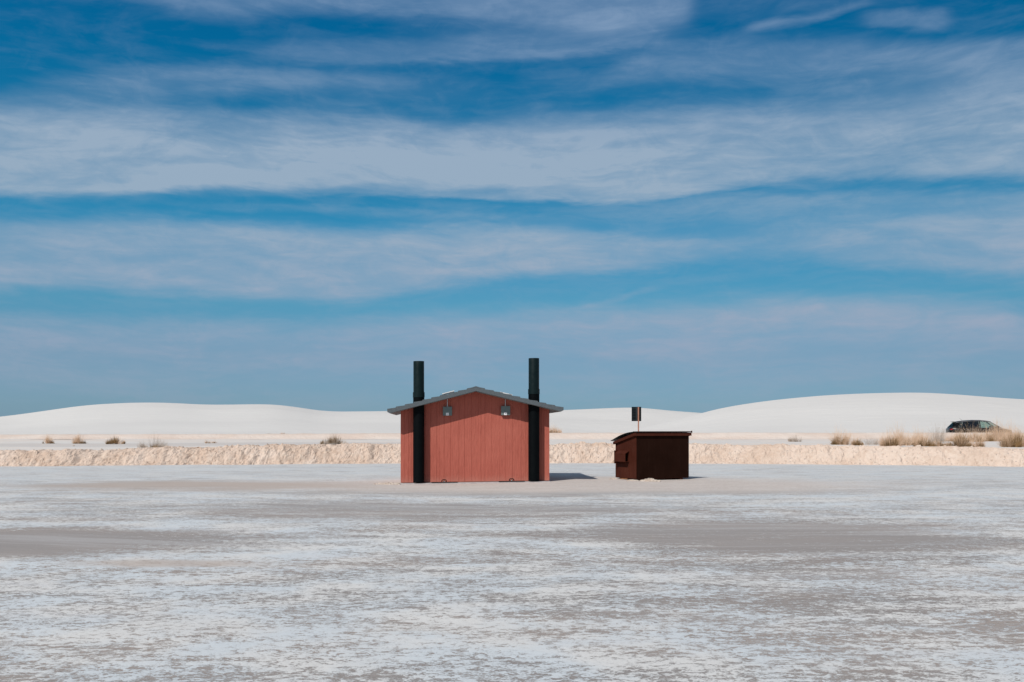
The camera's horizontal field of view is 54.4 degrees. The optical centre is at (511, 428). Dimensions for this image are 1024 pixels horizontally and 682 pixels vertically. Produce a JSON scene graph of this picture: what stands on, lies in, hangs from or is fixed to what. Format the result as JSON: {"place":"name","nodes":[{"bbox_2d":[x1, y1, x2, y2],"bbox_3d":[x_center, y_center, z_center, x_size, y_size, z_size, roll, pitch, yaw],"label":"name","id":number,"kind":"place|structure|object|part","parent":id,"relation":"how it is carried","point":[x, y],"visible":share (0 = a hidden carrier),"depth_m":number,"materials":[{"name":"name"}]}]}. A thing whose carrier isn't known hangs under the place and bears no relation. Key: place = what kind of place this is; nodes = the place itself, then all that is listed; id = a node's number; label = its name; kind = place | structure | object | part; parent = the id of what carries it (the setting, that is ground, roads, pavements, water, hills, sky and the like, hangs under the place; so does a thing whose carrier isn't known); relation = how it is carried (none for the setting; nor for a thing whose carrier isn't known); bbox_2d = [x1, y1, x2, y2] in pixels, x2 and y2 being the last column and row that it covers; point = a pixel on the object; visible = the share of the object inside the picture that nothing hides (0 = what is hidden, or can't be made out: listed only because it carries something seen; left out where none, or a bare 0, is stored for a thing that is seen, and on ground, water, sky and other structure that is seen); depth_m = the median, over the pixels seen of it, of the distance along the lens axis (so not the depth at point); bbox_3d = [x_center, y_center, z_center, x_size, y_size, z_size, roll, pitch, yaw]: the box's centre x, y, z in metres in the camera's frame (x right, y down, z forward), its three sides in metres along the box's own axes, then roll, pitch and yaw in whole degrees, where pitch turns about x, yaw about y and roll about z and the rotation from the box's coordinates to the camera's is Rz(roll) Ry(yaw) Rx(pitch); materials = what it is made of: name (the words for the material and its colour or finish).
{"place":"outdoors","nodes":[
{"label":"outdoors","id":0,"kind":"place"},
{"bbox_2d":[0,403,699,434],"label":"dune","id":1,"kind":"structure","parent":0,"point":[148,418],"depth_m":134.20,"materials":[{"name":"white sand"}]},
{"bbox_2d":[0,463,1023,681],"bbox_3d":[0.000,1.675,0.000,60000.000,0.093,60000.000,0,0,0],"label":"ground","id":2,"kind":"structure","parent":0,"point":[581,572],"depth_m":11.25,"materials":[{"name":"white sand"}]},
{"bbox_2d":[374,482,400,484],"bbox_3d":[-3.728,1.694,30.562,1.045,0.116,0.631,0,0,0],"label":"clod pile","id":3,"kind":"object","parent":2,"relation":"on","point":[390,483],"visible":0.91,"depth_m":30.42,"materials":[{"name":"beige sand"}]},
{"bbox_2d":[387,358,563,484],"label":"restroom building","id":4,"kind":"structure","parent":2,"relation":"on","point":[475,435],"depth_m":30.95,"materials":[{"name":"red wood"}]},
{"bbox_2d":[632,407,640,430],"bbox_3d":[4.750,0.555,38.008,0.365,2.790,0.075,0,0,8],"label":"sign","id":5,"kind":"object","parent":2,"relation":"on","point":[636,413],"visible":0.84,"depth_m":38.02,"materials":[{"name":"black metal"}]},
{"bbox_2d":[640,478,660,481],"bbox_3d":[4.342,1.619,31.305,0.736,0.146,0.376,0,0,0],"label":"clod pile","id":6,"kind":"object","parent":2,"relation":"on","point":[651,480],"visible":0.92,"depth_m":31.19,"materials":[{"name":"beige sand"}]},
{"bbox_2d":[611,431,691,479],"bbox_3d":[4.578,0.870,32.753,2.350,1.620,1.538,0,0,-25],"label":"dumpster","id":7,"kind":"object","parent":2,"relation":"on","point":[640,455],"visible":0.99,"depth_m":32.12,"materials":[{"name":"brown metal"}]},
{"bbox_2d":[0,441,1023,466],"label":"earth bank","id":8,"kind":"structure","parent":0,"point":[579,452],"depth_m":46.31,"materials":[{"name":"beige sand"}]},
{"bbox_2d":[0,439,1023,450],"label":"plateau","id":9,"kind":"structure","parent":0,"point":[38,444],"depth_m":53.65,"materials":[{"name":"white sand"}]},
{"bbox_2d":[42,433,54,443],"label":"grass tuft","id":10,"kind":"object","parent":9,"relation":"on","point":[47,440],"visible":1,"depth_m":53.42,"materials":[{"name":"plant"}]},
{"bbox_2d":[71,433,86,443],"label":"grass tuft","id":11,"kind":"object","parent":9,"relation":"on","point":[78,441],"visible":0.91,"depth_m":53.45,"materials":[{"name":"plant"}]},
{"bbox_2d":[105,436,125,443],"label":"desert shrub","id":12,"kind":"object","parent":9,"relation":"on","point":[114,441],"visible":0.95,"depth_m":52.52,"materials":[{"name":"plant"}]},
{"bbox_2d":[138,433,169,447],"bbox_3d":[-17.446,0.437,48.444,1.763,0.964,0.939,0,0,0],"label":"desert shrub","id":13,"kind":"object","parent":9,"relation":"on","point":[142,445],"visible":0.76,"depth_m":48.33,"materials":[{"name":"beige plant"}]},
{"bbox_2d":[320,435,346,444],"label":"desert shrub","id":14,"kind":"object","parent":9,"relation":"on","point":[334,440],"visible":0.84,"depth_m":49.71,"materials":[{"name":"beige plant"}]},
{"bbox_2d":[787,434,801,441],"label":"desert shrub","id":15,"kind":"object","parent":9,"relation":"on","point":[793,440],"visible":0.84,"depth_m":54.98,"materials":[{"name":"beige plant"}]},
{"bbox_2d":[828,427,854,444],"bbox_3d":[16.452,0.231,50.062,1.729,1.164,1.119,0,0,0],"label":"desert shrub","id":16,"kind":"object","parent":9,"relation":"on","point":[844,441],"visible":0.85,"depth_m":49.90,"materials":[{"name":"plant"}]},
{"bbox_2d":[849,431,863,444],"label":"desert shrub","id":17,"kind":"object","parent":9,"relation":"on","point":[856,442],"visible":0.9,"depth_m":48.84,"materials":[{"name":"plant"}]},
{"bbox_2d":[859,429,877,444],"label":"desert shrub","id":18,"kind":"object","parent":9,"relation":"on","point":[871,442],"visible":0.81,"depth_m":50.49,"materials":[{"name":"beige plant"}]},
{"bbox_2d":[875,425,905,445],"bbox_3d":[18.221,0.257,47.899,1.694,1.210,1.050,0,0,0],"label":"desert shrub","id":19,"kind":"object","parent":9,"relation":"on","point":[889,442],"visible":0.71,"depth_m":47.88,"materials":[{"name":"plant"}]},
{"bbox_2d":[889,424,914,445],"bbox_3d":[19.182,0.104,49.208,1.557,1.474,1.206,0,0,21],"label":"desert shrub","id":20,"kind":"object","parent":9,"relation":"on","point":[906,441],"visible":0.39,"depth_m":49.17,"materials":[{"name":"plant"}]},
{"bbox_2d":[901,431,913,444],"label":"desert shrub","id":21,"kind":"object","parent":9,"relation":"on","point":[905,436],"visible":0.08,"depth_m":50.30,"materials":[{"name":"plant"}]},
{"bbox_2d":[907,428,928,440],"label":"desert shrub","id":22,"kind":"object","parent":9,"relation":"on","point":[916,436],"visible":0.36,"depth_m":52.46,"materials":[{"name":"plant"}]},
{"bbox_2d":[912,427,936,445],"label":"desert shrub","id":23,"kind":"object","parent":9,"relation":"on","point":[923,442],"visible":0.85,"depth_m":48.14,"materials":[{"name":"plant"}]},
{"bbox_2d":[926,423,949,442],"bbox_3d":[23.076,-0.009,53.996,1.952,1.530,1.405,0,0,0],"label":"desert shrub","id":24,"kind":"object","parent":9,"relation":"on","point":[939,436],"visible":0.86,"depth_m":53.90,"materials":[{"name":"beige plant"}]},
{"bbox_2d":[931,439,948,445],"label":"desert shrub","id":25,"kind":"object","parent":9,"relation":"on","point":[940,444],"visible":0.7,"depth_m":47.95,"materials":[{"name":"plant"}]},
{"bbox_2d":[942,428,966,440],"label":"desert shrub","id":26,"kind":"object","parent":9,"relation":"on","point":[955,433],"visible":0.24,"depth_m":55.89,"materials":[{"name":"plant"}]},
{"bbox_2d":[949,424,975,446],"bbox_3d":[21.414,0.250,47.239,1.572,1.274,0.973,0,0,0],"label":"desert shrub","id":27,"kind":"object","parent":9,"relation":"on","point":[959,442],"visible":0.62,"depth_m":47.23,"materials":[{"name":"plant"}]},
{"bbox_2d":[965,436,975,446],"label":"desert shrub","id":28,"kind":"object","parent":9,"relation":"on","point":[972,444],"visible":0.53,"depth_m":47.36,"materials":[{"name":"plant"}]},
{"bbox_2d":[957,422,987,441],"bbox_3d":[25.405,0.112,54.985,2.070,1.240,1.158,0,0,0],"label":"desert shrub","id":29,"kind":"object","parent":9,"relation":"on","point":[976,437],"visible":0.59,"depth_m":54.85,"materials":[{"name":"plant"}]},
{"bbox_2d":[974,437,985,446],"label":"desert shrub","id":30,"kind":"object","parent":9,"relation":"on","point":[980,443],"visible":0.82,"depth_m":47.43,"materials":[{"name":"plant"}]},
{"bbox_2d":[975,427,1003,440],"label":"desert shrub","id":31,"kind":"object","parent":9,"relation":"on","point":[989,438],"visible":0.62,"depth_m":55.90,"materials":[{"name":"plant"}]},
{"bbox_2d":[984,419,1016,440],"bbox_3d":[27.751,-0.085,57.011,2.551,1.568,1.530,0,0,0],"label":"desert shrub","id":32,"kind":"object","parent":9,"relation":"on","point":[997,429],"visible":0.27,"depth_m":56.86,"materials":[{"name":"plant"}]},
{"bbox_2d":[992,429,1023,446],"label":"desert shrub","id":33,"kind":"object","parent":9,"relation":"on","point":[1007,442],"visible":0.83,"depth_m":46.92,"materials":[{"name":"plant"}]},
{"bbox_2d":[1000,418,1023,440],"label":"desert shrub","id":34,"kind":"object","parent":9,"relation":"on","point":[1010,433],"visible":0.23,"depth_m":54.90,"materials":[{"name":"plant"}]},
{"bbox_2d":[1005,424,1023,445],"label":"desert shrub","id":35,"kind":"object","parent":9,"relation":"on","point":[1020,438],"visible":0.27,"depth_m":47.55,"materials":[{"name":"plant"}]},
{"bbox_2d":[0,432,1023,438],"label":"bank","id":36,"kind":"structure","parent":0,"point":[736,435],"depth_m":60.16,"materials":[{"name":"beige sand"}]},
{"bbox_2d":[549,426,561,432],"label":"grass tuft","id":37,"kind":"object","parent":36,"relation":"on","point":[554,430],"visible":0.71,"depth_m":61.17,"materials":[{"name":"plant"}]},
{"bbox_2d":[0,0,1023,416],"label":"sky","id":38,"kind":"structure","parent":0,"point":[697,206],"materials":[{"name":"blue"}]},
{"bbox_2d":[614,393,1023,432],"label":"dune","id":39,"kind":"structure","parent":0,"point":[868,413],"depth_m":111.94,"materials":[{"name":"white sand"}]},
{"bbox_2d":[946,420,1014,432],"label":"parked car","id":40,"kind":"object","parent":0,"point":[958,426],"visible":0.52,"depth_m":70.71,"materials":[{"name":"black paint"}]},
{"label":"side window","id":41,"kind":"part","parent":40,"relation":"part of","materials":[{"name":"black glass"}]}
]}

